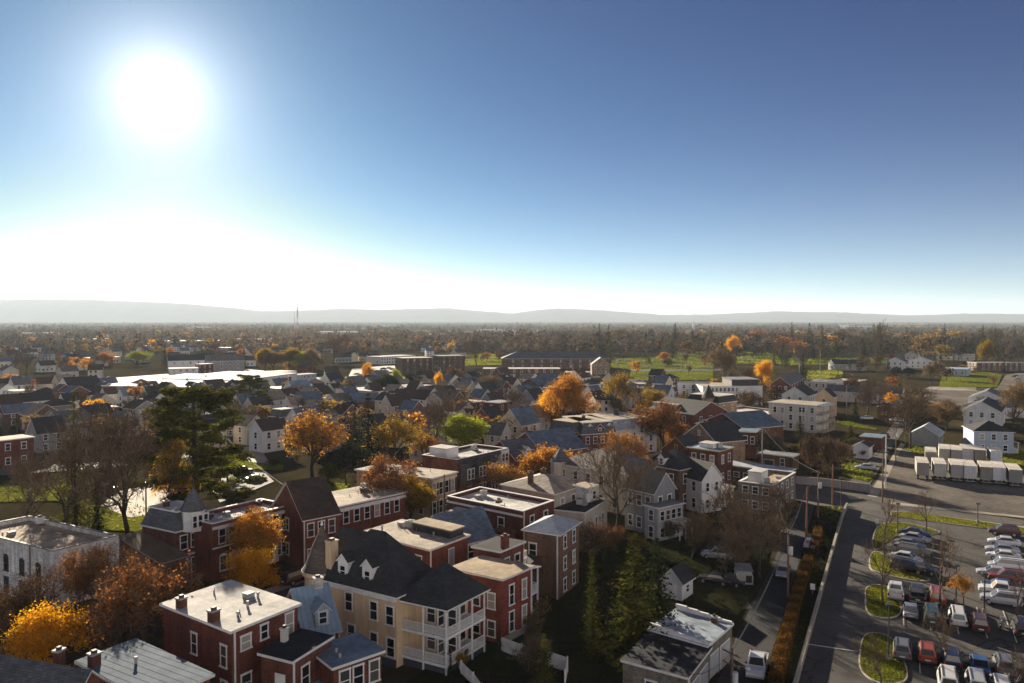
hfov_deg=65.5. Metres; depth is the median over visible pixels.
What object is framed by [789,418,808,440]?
spruce tree
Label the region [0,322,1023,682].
ground
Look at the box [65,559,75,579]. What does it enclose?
window
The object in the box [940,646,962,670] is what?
suv car
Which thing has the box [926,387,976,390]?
concrete slab
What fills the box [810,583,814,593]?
sign
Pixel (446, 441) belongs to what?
white house
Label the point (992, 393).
row house
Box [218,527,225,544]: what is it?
window
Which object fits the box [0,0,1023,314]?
sky
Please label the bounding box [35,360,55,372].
house
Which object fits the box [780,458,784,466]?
window
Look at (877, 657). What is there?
bare tree
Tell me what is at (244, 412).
bare tree
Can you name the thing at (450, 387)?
white house
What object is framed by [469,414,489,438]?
autumn tree
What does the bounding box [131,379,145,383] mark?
cream house
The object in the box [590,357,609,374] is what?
school entrance
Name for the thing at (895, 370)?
leafy tree
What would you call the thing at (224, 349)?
building
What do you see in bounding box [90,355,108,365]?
house
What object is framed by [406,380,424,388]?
brown house
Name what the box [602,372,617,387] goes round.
cream house
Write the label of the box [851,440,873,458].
white garage
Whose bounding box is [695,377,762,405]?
white building
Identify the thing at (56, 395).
bare tree
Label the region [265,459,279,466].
shrub
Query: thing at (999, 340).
bare tree
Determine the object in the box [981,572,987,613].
lot lamp
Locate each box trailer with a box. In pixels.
[915,456,928,479]
[925,447,936,465]
[931,457,946,480]
[938,444,949,462]
[948,458,963,481]
[950,445,962,458]
[959,443,973,459]
[961,459,976,482]
[971,444,985,463]
[977,460,993,484]
[986,445,1002,461]
[990,461,1005,484]
[1004,463,1022,487]
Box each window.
[3,554,8,571]
[3,576,8,592]
[5,443,10,450]
[5,457,11,464]
[18,558,24,576]
[21,441,26,448]
[35,562,40,580]
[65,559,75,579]
[179,533,188,550]
[189,630,197,656]
[190,532,193,547]
[191,556,193,571]
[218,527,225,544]
[219,553,226,571]
[219,643,227,669]
[219,678,227,682]
[228,526,235,541]
[230,550,237,567]
[240,631,252,652]
[240,670,252,682]
[259,621,269,641]
[262,536,282,563]
[272,514,279,528]
[280,513,284,527]
[281,536,284,552]
[284,610,294,633]
[285,517,288,530]
[285,541,289,555]
[301,661,310,682]
[307,522,314,537]
[317,520,324,531]
[328,518,335,533]
[338,667,350,682]
[343,510,349,524]
[344,590,352,612]
[346,622,355,634]
[352,662,364,682]
[353,508,360,521]
[364,505,370,519]
[368,599,377,621]
[368,657,380,682]
[369,630,377,644]
[374,503,380,516]
[384,501,390,514]
[384,604,394,626]
[385,636,395,658]
[394,499,399,512]
[426,608,435,623]
[426,636,436,650]
[432,482,436,496]
[432,500,436,513]
[437,610,444,626]
[437,639,444,653]
[439,481,443,494]
[439,498,443,512]
[445,479,448,492]
[447,609,456,627]
[447,636,457,653]
[450,477,454,491]
[459,460,474,490]
[460,603,466,615]
[461,630,466,640]
[468,543,475,559]
[471,457,485,486]
[473,596,480,606]
[473,623,480,634]
[484,454,498,488]
[486,591,495,610]
[486,619,495,638]
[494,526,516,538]
[497,516,504,526]
[509,582,515,606]
[509,609,515,633]
[514,552,520,561]
[521,577,527,600]
[521,603,527,626]
[528,542,536,555]
[530,514,534,523]
[543,509,547,516]
[560,497,564,505]
[563,534,567,549]
[563,555,567,570]
[563,576,566,592]
[571,493,575,501]
[572,528,575,543]
[572,548,575,563]
[572,569,575,584]
[573,470,577,478]
[592,490,596,499]
[593,436,597,443]
[627,513,633,525]
[636,493,641,506]
[636,515,641,527]
[644,678,656,682]
[645,495,650,502]
[648,508,653,521]
[648,525,653,538]
[658,495,662,501]
[659,527,664,538]
[660,510,664,521]
[665,509,670,520]
[671,508,676,518]
[677,506,681,517]
[683,473,686,484]
[686,583,689,593]
[691,480,695,491]
[691,496,695,507]
[700,453,704,460]
[705,482,709,491]
[709,455,714,462]
[714,480,718,490]
[733,471,739,477]
[738,575,743,580]
[742,484,748,492]
[746,576,751,582]
[750,436,754,444]
[752,486,758,494]
[752,500,758,509]
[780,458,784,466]
[979,433,984,439]
[991,434,996,439]
[1003,434,1007,440]
[1003,445,1007,451]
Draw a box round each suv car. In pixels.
[700,546,732,559]
[889,556,925,574]
[892,637,912,660]
[896,541,931,557]
[916,640,937,664]
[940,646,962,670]
[968,612,989,633]
[979,589,1023,607]
[987,524,1021,536]
[987,568,1023,584]
[988,673,1012,682]
[991,652,1016,677]
[1010,616,1023,636]
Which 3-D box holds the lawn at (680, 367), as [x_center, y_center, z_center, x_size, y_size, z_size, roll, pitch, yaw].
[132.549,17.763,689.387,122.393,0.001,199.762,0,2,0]
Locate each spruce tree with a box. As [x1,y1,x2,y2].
[49,392,104,526]
[159,345,167,364]
[341,393,390,478]
[528,634,558,682]
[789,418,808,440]
[799,354,809,379]
[848,397,863,421]
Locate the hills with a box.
[0,299,1023,321]
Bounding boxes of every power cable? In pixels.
[687,651,731,674]
[733,534,787,648]
[734,490,805,646]
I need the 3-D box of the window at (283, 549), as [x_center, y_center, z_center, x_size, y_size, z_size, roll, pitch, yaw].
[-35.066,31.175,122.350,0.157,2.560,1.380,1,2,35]
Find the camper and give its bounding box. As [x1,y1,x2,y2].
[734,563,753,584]
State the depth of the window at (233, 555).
114.99 m
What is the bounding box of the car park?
[349,365,395,375]
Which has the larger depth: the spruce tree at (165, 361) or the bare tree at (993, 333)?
the bare tree at (993, 333)
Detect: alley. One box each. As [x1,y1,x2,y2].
[101,485,171,516]
[213,472,273,501]
[240,447,267,462]
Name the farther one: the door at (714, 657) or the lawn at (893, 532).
the lawn at (893, 532)
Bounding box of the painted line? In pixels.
[809,644,857,651]
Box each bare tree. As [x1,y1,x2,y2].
[0,416,12,435]
[0,449,61,517]
[0,644,13,655]
[1,416,132,522]
[9,358,19,365]
[10,414,20,434]
[15,352,37,374]
[17,349,29,366]
[23,384,33,392]
[40,344,50,357]
[47,386,171,533]
[51,389,64,398]
[58,353,70,365]
[81,586,160,650]
[92,353,99,362]
[115,412,145,436]
[138,391,149,399]
[214,349,224,354]
[230,396,243,417]
[239,407,257,415]
[270,346,282,350]
[296,396,307,405]
[302,352,325,372]
[323,333,352,363]
[418,390,458,440]
[433,385,445,390]
[459,335,485,366]
[504,387,526,405]
[519,424,535,433]
[532,573,544,596]
[571,434,652,532]
[618,459,678,501]
[641,352,647,364]
[644,329,654,337]
[644,378,653,388]
[671,333,683,342]
[676,511,724,559]
[680,353,688,364]
[690,479,769,544]
[704,527,750,573]
[708,495,757,562]
[725,507,796,577]
[749,474,799,540]
[770,340,785,357]
[780,338,809,372]
[792,334,805,340]
[798,428,823,475]
[813,434,839,477]
[831,330,849,341]
[844,341,859,354]
[849,630,894,682]
[853,374,888,414]
[860,516,906,601]
[870,380,898,402]
[872,318,888,355]
[880,495,904,536]
[883,384,941,448]
[910,331,919,337]
[912,490,941,530]
[915,521,967,608]
[919,609,960,652]
[937,333,955,344]
[947,340,959,353]
[972,333,985,353]
[985,338,1001,346]
[986,328,1002,336]
[997,646,1023,682]
[1005,560,1023,615]
[1009,336,1022,354]
[1009,354,1016,361]
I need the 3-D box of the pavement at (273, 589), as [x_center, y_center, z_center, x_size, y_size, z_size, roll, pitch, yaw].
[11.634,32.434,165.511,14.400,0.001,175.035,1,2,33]
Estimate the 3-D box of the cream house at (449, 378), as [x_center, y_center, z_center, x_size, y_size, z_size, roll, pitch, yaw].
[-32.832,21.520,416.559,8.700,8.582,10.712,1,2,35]
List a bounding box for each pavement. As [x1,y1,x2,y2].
[162,451,660,625]
[868,443,904,496]
[892,502,1023,517]
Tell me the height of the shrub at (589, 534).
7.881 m
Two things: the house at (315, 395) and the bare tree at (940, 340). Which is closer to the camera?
the house at (315, 395)
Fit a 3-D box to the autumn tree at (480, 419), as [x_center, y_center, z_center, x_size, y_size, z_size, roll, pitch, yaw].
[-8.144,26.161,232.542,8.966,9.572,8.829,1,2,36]
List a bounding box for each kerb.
[859,632,907,682]
[865,584,901,618]
[869,551,929,581]
[872,522,939,549]
[892,511,1023,534]
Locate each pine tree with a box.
[115,384,266,500]
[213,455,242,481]
[225,374,273,407]
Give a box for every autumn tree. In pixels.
[0,345,15,355]
[0,564,82,657]
[0,597,97,665]
[1,372,17,377]
[20,413,41,430]
[31,379,38,389]
[53,356,69,367]
[53,538,142,642]
[62,361,76,365]
[64,342,75,351]
[72,550,210,649]
[75,390,89,405]
[77,358,92,371]
[79,344,88,350]
[83,398,108,404]
[90,413,120,437]
[99,352,116,364]
[125,381,146,399]
[126,351,153,364]
[137,380,157,385]
[139,402,155,425]
[139,417,161,436]
[148,429,201,503]
[149,463,190,498]
[151,345,161,353]
[208,342,222,353]
[217,504,289,581]
[219,543,282,590]
[233,348,246,354]
[235,342,243,350]
[239,404,271,418]
[250,348,262,355]
[274,406,353,477]
[277,376,291,388]
[305,342,317,349]
[314,395,344,411]
[318,413,354,435]
[339,377,355,386]
[347,405,375,426]
[351,448,439,499]
[361,411,430,462]
[362,362,371,375]
[363,364,373,374]
[382,410,416,421]
[391,369,400,375]
[392,474,440,518]
[399,412,427,434]
[409,431,441,453]
[434,370,442,384]
[444,347,453,353]
[444,365,464,376]
[450,399,484,415]
[454,385,471,395]
[457,480,495,492]
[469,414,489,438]
[476,374,501,384]
[476,415,491,444]
[476,460,527,484]
[481,352,491,360]
[493,414,529,436]
[495,352,504,361]
[513,442,579,474]
[534,389,561,423]
[539,370,601,425]
[590,523,627,559]
[599,425,654,458]
[601,371,639,411]
[612,396,625,408]
[613,329,627,337]
[627,398,681,446]
[628,360,641,372]
[632,399,645,413]
[634,386,667,411]
[656,352,671,361]
[658,422,690,442]
[677,392,687,397]
[678,340,696,352]
[692,342,701,354]
[697,354,706,364]
[702,344,738,376]
[707,377,721,382]
[725,335,741,354]
[739,368,758,378]
[746,328,767,335]
[754,360,772,385]
[758,381,768,391]
[767,386,781,398]
[775,332,796,351]
[790,340,808,357]
[820,333,839,350]
[829,340,846,352]
[846,374,861,384]
[853,361,868,372]
[871,354,883,365]
[877,397,896,420]
[883,391,900,401]
[884,374,899,385]
[886,354,894,358]
[893,331,910,337]
[907,335,937,356]
[911,334,941,352]
[920,332,944,344]
[921,351,934,357]
[921,360,949,384]
[926,399,965,430]
[934,344,953,360]
[937,367,955,379]
[945,327,968,338]
[945,569,976,604]
[977,338,996,361]
[988,376,998,384]
[994,379,1023,428]
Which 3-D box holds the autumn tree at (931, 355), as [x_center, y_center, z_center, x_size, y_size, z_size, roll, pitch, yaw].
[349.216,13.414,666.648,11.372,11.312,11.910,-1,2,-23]
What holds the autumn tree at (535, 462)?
on the ground at (294, 468)
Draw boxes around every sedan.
[697,571,730,585]
[724,572,746,586]
[774,563,790,578]
[803,537,814,548]
[855,463,876,469]
[861,415,873,419]
[885,542,898,551]
[888,550,924,561]
[892,537,925,548]
[898,531,931,543]
[900,526,932,536]
[901,602,919,619]
[915,561,939,575]
[967,654,990,676]
[975,565,1004,576]
[980,577,1020,586]
[984,543,1020,553]
[985,549,1021,559]
[987,535,1021,546]
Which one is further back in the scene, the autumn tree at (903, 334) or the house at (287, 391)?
the autumn tree at (903, 334)
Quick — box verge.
[762,505,843,682]
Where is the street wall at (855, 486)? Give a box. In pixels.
[796,476,870,492]
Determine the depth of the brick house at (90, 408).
264.24 m
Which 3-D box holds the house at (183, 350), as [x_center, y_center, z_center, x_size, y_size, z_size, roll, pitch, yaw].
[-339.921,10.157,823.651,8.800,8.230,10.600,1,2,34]
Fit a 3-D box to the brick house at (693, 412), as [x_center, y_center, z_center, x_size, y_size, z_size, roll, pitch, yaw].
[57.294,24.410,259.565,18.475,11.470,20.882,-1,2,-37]
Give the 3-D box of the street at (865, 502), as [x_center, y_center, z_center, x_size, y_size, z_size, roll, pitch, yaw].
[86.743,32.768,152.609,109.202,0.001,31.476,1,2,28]
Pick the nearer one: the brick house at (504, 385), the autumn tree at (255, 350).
the brick house at (504, 385)
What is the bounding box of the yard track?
[742,601,751,608]
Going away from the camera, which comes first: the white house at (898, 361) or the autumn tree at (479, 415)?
the autumn tree at (479, 415)
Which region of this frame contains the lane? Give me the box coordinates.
[717,500,815,682]
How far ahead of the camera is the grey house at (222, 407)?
273.99 m
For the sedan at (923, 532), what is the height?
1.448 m
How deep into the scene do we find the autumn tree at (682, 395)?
341.48 m
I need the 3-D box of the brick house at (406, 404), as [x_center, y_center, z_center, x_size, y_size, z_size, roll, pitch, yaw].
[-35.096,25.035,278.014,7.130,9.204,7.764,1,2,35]
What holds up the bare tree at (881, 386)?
on the ground at (294, 468)
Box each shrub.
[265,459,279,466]
[293,454,302,462]
[447,646,468,667]
[461,643,468,659]
[505,641,547,672]
[522,610,546,630]
[523,623,541,635]
[523,632,553,662]
[525,637,546,665]
[532,593,553,615]
[578,515,609,562]
[590,572,599,580]
[625,532,648,550]
[662,519,679,539]
[683,529,706,550]
[700,516,715,525]
[734,390,765,407]
[756,427,775,450]
[763,434,786,450]
[789,443,803,462]
[821,462,833,476]
[833,439,851,467]
[846,451,855,459]
[847,437,860,443]
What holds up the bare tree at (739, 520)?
on the yard at (610, 675)
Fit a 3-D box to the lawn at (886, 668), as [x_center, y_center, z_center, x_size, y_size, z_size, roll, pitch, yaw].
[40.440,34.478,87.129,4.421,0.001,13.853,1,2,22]
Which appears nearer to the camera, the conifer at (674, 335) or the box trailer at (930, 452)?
the box trailer at (930, 452)
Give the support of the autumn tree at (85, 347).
on the ground at (294, 468)
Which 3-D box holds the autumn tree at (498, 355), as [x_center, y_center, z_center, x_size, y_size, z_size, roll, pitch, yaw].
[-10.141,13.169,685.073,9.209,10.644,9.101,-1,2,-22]
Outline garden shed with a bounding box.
[660,561,695,600]
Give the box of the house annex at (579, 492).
[572,482,599,502]
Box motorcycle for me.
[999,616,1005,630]
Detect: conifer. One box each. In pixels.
[92,405,102,436]
[346,406,364,449]
[594,323,605,354]
[604,331,618,358]
[605,325,615,353]
[658,338,667,358]
[667,335,678,358]
[670,324,680,350]
[768,344,779,364]
[778,341,786,360]
[779,341,792,366]
[789,323,794,334]
[803,323,817,354]
[808,337,817,357]
[816,326,830,356]
[827,335,844,355]
[860,335,868,357]
[864,338,870,355]
[869,325,876,350]
[872,328,885,360]
[965,333,978,355]
[974,325,985,354]
[987,328,1005,356]
[994,347,1000,361]
[1011,325,1016,337]
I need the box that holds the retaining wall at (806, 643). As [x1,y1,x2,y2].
[793,503,847,682]
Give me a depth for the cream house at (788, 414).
264.27 m
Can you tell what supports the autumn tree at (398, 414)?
on the ground at (294, 468)
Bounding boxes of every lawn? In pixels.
[0,483,62,501]
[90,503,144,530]
[233,461,282,469]
[329,483,348,491]
[465,354,501,365]
[611,357,712,368]
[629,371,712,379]
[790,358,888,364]
[808,370,840,378]
[835,421,875,429]
[842,461,874,480]
[860,633,906,682]
[866,585,899,616]
[870,552,927,579]
[873,522,938,548]
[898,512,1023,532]
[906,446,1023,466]
[939,372,1001,386]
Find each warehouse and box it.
[102,373,227,391]
[161,371,296,382]
[259,370,295,372]
[297,373,316,381]
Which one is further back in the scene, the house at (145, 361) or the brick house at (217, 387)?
the house at (145, 361)
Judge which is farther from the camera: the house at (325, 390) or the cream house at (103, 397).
the house at (325, 390)
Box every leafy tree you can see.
[253,347,276,370]
[256,351,290,370]
[278,347,300,370]
[290,350,308,367]
[297,346,319,361]
[316,461,348,486]
[321,440,373,483]
[373,373,402,386]
[404,372,422,380]
[430,413,493,446]
[889,366,906,377]
[902,367,917,377]
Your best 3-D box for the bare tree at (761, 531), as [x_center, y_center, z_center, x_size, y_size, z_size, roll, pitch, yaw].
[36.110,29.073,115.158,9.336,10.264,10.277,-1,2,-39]
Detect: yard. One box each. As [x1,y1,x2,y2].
[116,369,321,382]
[405,517,775,682]
[916,372,1023,409]
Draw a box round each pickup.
[745,648,768,679]
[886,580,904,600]
[908,583,926,603]
[978,580,1023,596]
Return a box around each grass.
[668,349,705,356]
[736,351,780,363]
[806,369,842,379]
[816,506,842,523]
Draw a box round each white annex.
[168,367,197,375]
[722,483,734,506]
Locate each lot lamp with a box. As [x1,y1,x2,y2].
[839,477,842,508]
[886,602,892,659]
[896,503,899,531]
[953,563,959,602]
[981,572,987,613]
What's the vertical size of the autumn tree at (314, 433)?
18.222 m
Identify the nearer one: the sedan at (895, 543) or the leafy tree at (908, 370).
the sedan at (895, 543)
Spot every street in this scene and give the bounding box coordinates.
[0,454,188,474]
[273,454,659,597]
[610,369,722,370]
[734,484,1023,525]
[850,416,908,483]
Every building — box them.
[0,377,53,389]
[0,515,118,608]
[17,332,51,337]
[83,356,120,362]
[165,340,218,348]
[195,363,213,373]
[205,354,244,371]
[214,347,230,351]
[268,384,310,391]
[318,331,357,334]
[354,464,457,518]
[357,383,432,393]
[366,355,415,364]
[395,356,432,375]
[407,443,433,462]
[422,444,508,492]
[433,355,464,371]
[477,329,501,331]
[483,367,559,377]
[501,352,610,368]
[620,631,712,682]
[647,603,733,678]
[677,381,708,398]
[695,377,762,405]
[733,460,795,482]
[758,450,799,470]
[826,384,904,403]
[838,378,866,385]
[839,324,871,328]
[859,433,886,450]
[876,402,907,418]
[936,353,953,360]
[940,367,970,375]
[954,354,974,360]
[962,399,1023,418]
[967,362,1023,370]
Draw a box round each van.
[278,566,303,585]
[922,602,941,625]
[927,585,945,606]
[935,664,959,682]
[947,604,967,627]
[963,666,987,682]
[987,556,1023,570]
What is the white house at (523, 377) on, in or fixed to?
on the ground at (294, 468)
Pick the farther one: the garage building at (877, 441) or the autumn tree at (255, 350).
the autumn tree at (255, 350)
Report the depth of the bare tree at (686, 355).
617.14 m
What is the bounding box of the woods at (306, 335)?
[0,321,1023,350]
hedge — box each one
[764,554,814,682]
[809,525,823,553]
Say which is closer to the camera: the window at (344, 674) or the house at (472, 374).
the window at (344, 674)
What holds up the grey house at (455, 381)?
on the ground at (294, 468)
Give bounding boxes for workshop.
[738,468,795,513]
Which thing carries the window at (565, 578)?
in the brick house at (551, 545)
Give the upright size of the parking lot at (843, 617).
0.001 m
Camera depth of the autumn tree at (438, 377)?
389.99 m
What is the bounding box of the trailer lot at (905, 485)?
[871,447,1023,515]
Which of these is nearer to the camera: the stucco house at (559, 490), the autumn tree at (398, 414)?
the stucco house at (559, 490)
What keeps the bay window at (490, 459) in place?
in the apartment building at (466, 462)
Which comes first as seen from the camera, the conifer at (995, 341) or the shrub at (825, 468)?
the shrub at (825, 468)
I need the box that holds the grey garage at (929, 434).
[911,422,944,447]
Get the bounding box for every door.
[275,673,284,682]
[448,547,453,564]
[667,583,676,599]
[692,674,698,682]
[700,662,707,682]
[710,648,718,678]
[720,637,729,669]
[764,459,773,464]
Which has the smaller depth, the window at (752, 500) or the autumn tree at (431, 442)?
the window at (752, 500)
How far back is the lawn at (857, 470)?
191.79 m
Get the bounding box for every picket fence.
[458,660,479,682]
[501,638,567,682]
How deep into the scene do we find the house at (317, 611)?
81.24 m
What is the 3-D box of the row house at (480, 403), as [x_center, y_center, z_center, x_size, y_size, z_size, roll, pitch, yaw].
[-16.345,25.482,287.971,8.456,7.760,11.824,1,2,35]
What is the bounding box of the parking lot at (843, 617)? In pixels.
[799,509,1023,682]
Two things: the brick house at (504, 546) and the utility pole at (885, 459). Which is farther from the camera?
the utility pole at (885, 459)
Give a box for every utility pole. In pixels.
[144,480,146,514]
[444,474,444,511]
[722,647,749,682]
[758,426,765,463]
[781,530,794,596]
[805,487,807,538]
[813,471,822,517]
[832,464,832,504]
[845,386,846,415]
[879,450,887,502]
[885,436,886,487]
[892,425,899,460]
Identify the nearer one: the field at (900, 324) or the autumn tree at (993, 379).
the autumn tree at (993, 379)
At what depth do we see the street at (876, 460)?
219.66 m
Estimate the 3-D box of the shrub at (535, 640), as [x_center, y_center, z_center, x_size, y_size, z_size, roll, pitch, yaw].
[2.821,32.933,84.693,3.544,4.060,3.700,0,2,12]
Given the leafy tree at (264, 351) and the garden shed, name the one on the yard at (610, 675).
the garden shed
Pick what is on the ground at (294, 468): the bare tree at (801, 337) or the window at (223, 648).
the bare tree at (801, 337)
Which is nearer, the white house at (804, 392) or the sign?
the sign
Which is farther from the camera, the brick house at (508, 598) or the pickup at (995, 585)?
the pickup at (995, 585)
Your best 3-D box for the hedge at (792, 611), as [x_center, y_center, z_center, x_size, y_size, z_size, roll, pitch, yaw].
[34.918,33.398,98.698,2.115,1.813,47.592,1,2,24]
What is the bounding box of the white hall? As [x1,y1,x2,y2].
[167,354,204,370]
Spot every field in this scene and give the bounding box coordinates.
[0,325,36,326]
[370,325,404,326]
[559,326,624,327]
[873,324,927,324]
[967,326,1013,327]
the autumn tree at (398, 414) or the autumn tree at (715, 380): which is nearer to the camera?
the autumn tree at (398, 414)
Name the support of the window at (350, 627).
in the cream house at (398, 602)
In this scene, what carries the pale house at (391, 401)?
on the ground at (294, 468)
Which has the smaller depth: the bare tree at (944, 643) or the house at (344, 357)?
the bare tree at (944, 643)
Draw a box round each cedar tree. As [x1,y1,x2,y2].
[84,482,112,531]
[445,651,455,680]
[493,624,503,663]
[578,533,675,681]
[578,549,604,658]
[621,537,678,641]
[842,425,856,443]
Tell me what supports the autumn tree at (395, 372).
on the lawn
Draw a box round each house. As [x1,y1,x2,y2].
[0,357,14,366]
[0,365,18,377]
[0,383,15,394]
[0,393,22,404]
[0,402,32,426]
[0,434,35,468]
[0,645,108,682]
[4,389,35,393]
[7,344,18,349]
[7,350,20,358]
[8,376,31,388]
[10,375,36,389]
[19,391,54,403]
[19,403,57,429]
[20,349,37,356]
[25,415,65,452]
[30,344,45,351]
[34,387,59,398]
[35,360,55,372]
[40,351,54,359]
[41,399,76,410]
[42,410,53,416]
[48,409,91,440]
[52,350,63,358]
[52,373,73,387]
[53,383,67,390]
[55,365,78,376]
[58,392,79,407]
[59,375,99,386]
[60,385,90,404]
[61,351,73,357]
[74,358,87,369]
[74,638,214,682]
[75,351,90,356]
[78,403,113,428]
[82,385,101,403]
[86,393,116,405]
[87,364,103,377]
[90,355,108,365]
[95,381,111,385]
[96,344,108,351]
[99,376,118,383]
[100,386,117,400]
[107,348,121,355]
[110,410,139,437]
[116,388,138,407]
[122,398,152,422]
[124,350,134,359]
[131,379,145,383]
[134,352,149,362]
[136,346,148,350]
[137,381,157,386]
[139,405,159,429]
[139,487,210,577]
[141,384,167,396]
[143,392,168,404]
[157,382,176,388]
[159,579,301,682]
[170,344,181,351]
[176,347,190,353]
[182,344,193,350]
[185,381,195,385]
[193,344,200,350]
[194,382,206,385]
[194,498,284,581]
[197,413,226,447]
[201,405,226,414]
[202,379,224,385]
[210,385,226,406]
[224,379,239,385]
[227,420,235,436]
[228,348,237,352]
[230,393,253,416]
[233,414,259,444]
[243,395,271,412]
[245,356,255,365]
[246,349,254,355]
[246,380,270,393]
[246,405,268,418]
[247,417,284,452]
[257,624,333,682]
[264,390,285,410]
[268,407,291,431]
[269,377,287,385]
[271,476,341,566]
[278,387,299,395]
[282,379,310,388]
[282,394,302,407]
[284,406,320,434]
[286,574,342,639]
[288,384,302,389]
[295,391,321,401]
[296,362,315,373]
[300,385,322,399]
[301,520,490,675]
[303,399,324,411]
[303,409,342,422]
[304,417,344,452]
[309,379,324,383]
[310,383,324,386]
[313,385,333,396]
[316,632,385,682]
[321,372,343,384]
[323,392,351,405]
[324,366,338,372]
[327,379,343,384]
[328,382,342,392]
[332,345,345,352]
[332,402,359,431]
[332,483,406,530]
[333,353,351,362]
[335,384,353,391]
[336,387,358,393]
[336,401,359,409]
[343,375,366,387]
[346,352,358,361]
[351,392,378,412]
[358,352,369,361]
[360,413,385,440]
[364,382,382,388]
[364,517,470,568]
[365,376,379,382]
[366,353,379,355]
[371,342,379,349]
[371,369,389,376]
[374,391,394,413]
[379,393,404,418]
[383,384,403,391]
[385,390,407,399]
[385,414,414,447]
[395,388,416,399]
[396,400,423,413]
[399,379,408,383]
[402,403,447,435]
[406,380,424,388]
[411,389,433,406]
[412,375,429,384]
[417,386,437,391]
[420,345,430,351]
[420,371,435,385]
[424,347,434,355]
[427,391,444,405]
[430,423,467,444]
[430,506,496,559]
[436,380,453,385]
[441,385,455,389]
[442,374,457,382]
[442,389,463,400]
[443,401,474,417]
[446,486,554,548]
[450,349,466,356]
[452,377,460,384]
[453,555,540,643]
[454,380,473,396]
[460,377,476,381]
[463,371,481,377]
[468,388,489,399]
[468,399,484,411]
[471,533,527,562]
[472,381,497,391]
[473,381,487,387]
[474,405,504,420]
[481,390,504,400]
[484,400,512,413]
[484,421,512,445]
[490,367,512,376]
[493,373,507,379]
[493,437,550,480]
[494,346,505,354]
[494,379,511,398]
[499,467,593,514]
[500,376,521,388]
[501,404,540,438]
[506,384,531,399]
[508,399,535,409]
[516,427,588,456]
[519,373,537,381]
[520,382,536,385]
[521,377,546,385]
[521,387,542,403]
[521,515,581,599]
[530,385,543,390]
[530,403,550,429]
[536,373,561,381]
[544,378,558,384]
[549,417,587,436]
[549,448,655,514]
[554,497,608,543]
[562,414,615,451]
[569,369,590,380]
[581,409,646,453]
[582,385,601,396]
[584,379,601,387]
[586,390,613,412]
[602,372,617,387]
[613,384,636,408]
[624,466,677,533]
[625,382,644,387]
[629,387,647,410]
[633,423,656,452]
[642,499,691,540]
[648,369,666,381]
[650,396,726,432]
[651,375,673,385]
[651,386,678,397]
[653,383,675,398]
[653,448,690,509]
[660,433,698,455]
[665,374,679,388]
[683,419,746,461]
[685,457,724,513]
[686,440,734,483]
[688,384,736,411]
[703,410,784,447]
[727,406,770,415]
[738,428,760,458]
[767,399,835,432]
[770,371,804,398]
[781,384,817,400]
[803,379,842,392]
[814,388,837,416]
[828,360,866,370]
[886,356,907,369]
[905,350,918,359]
[908,356,938,368]
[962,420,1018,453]
[963,397,1006,425]
[968,388,1008,402]
[1002,346,1017,353]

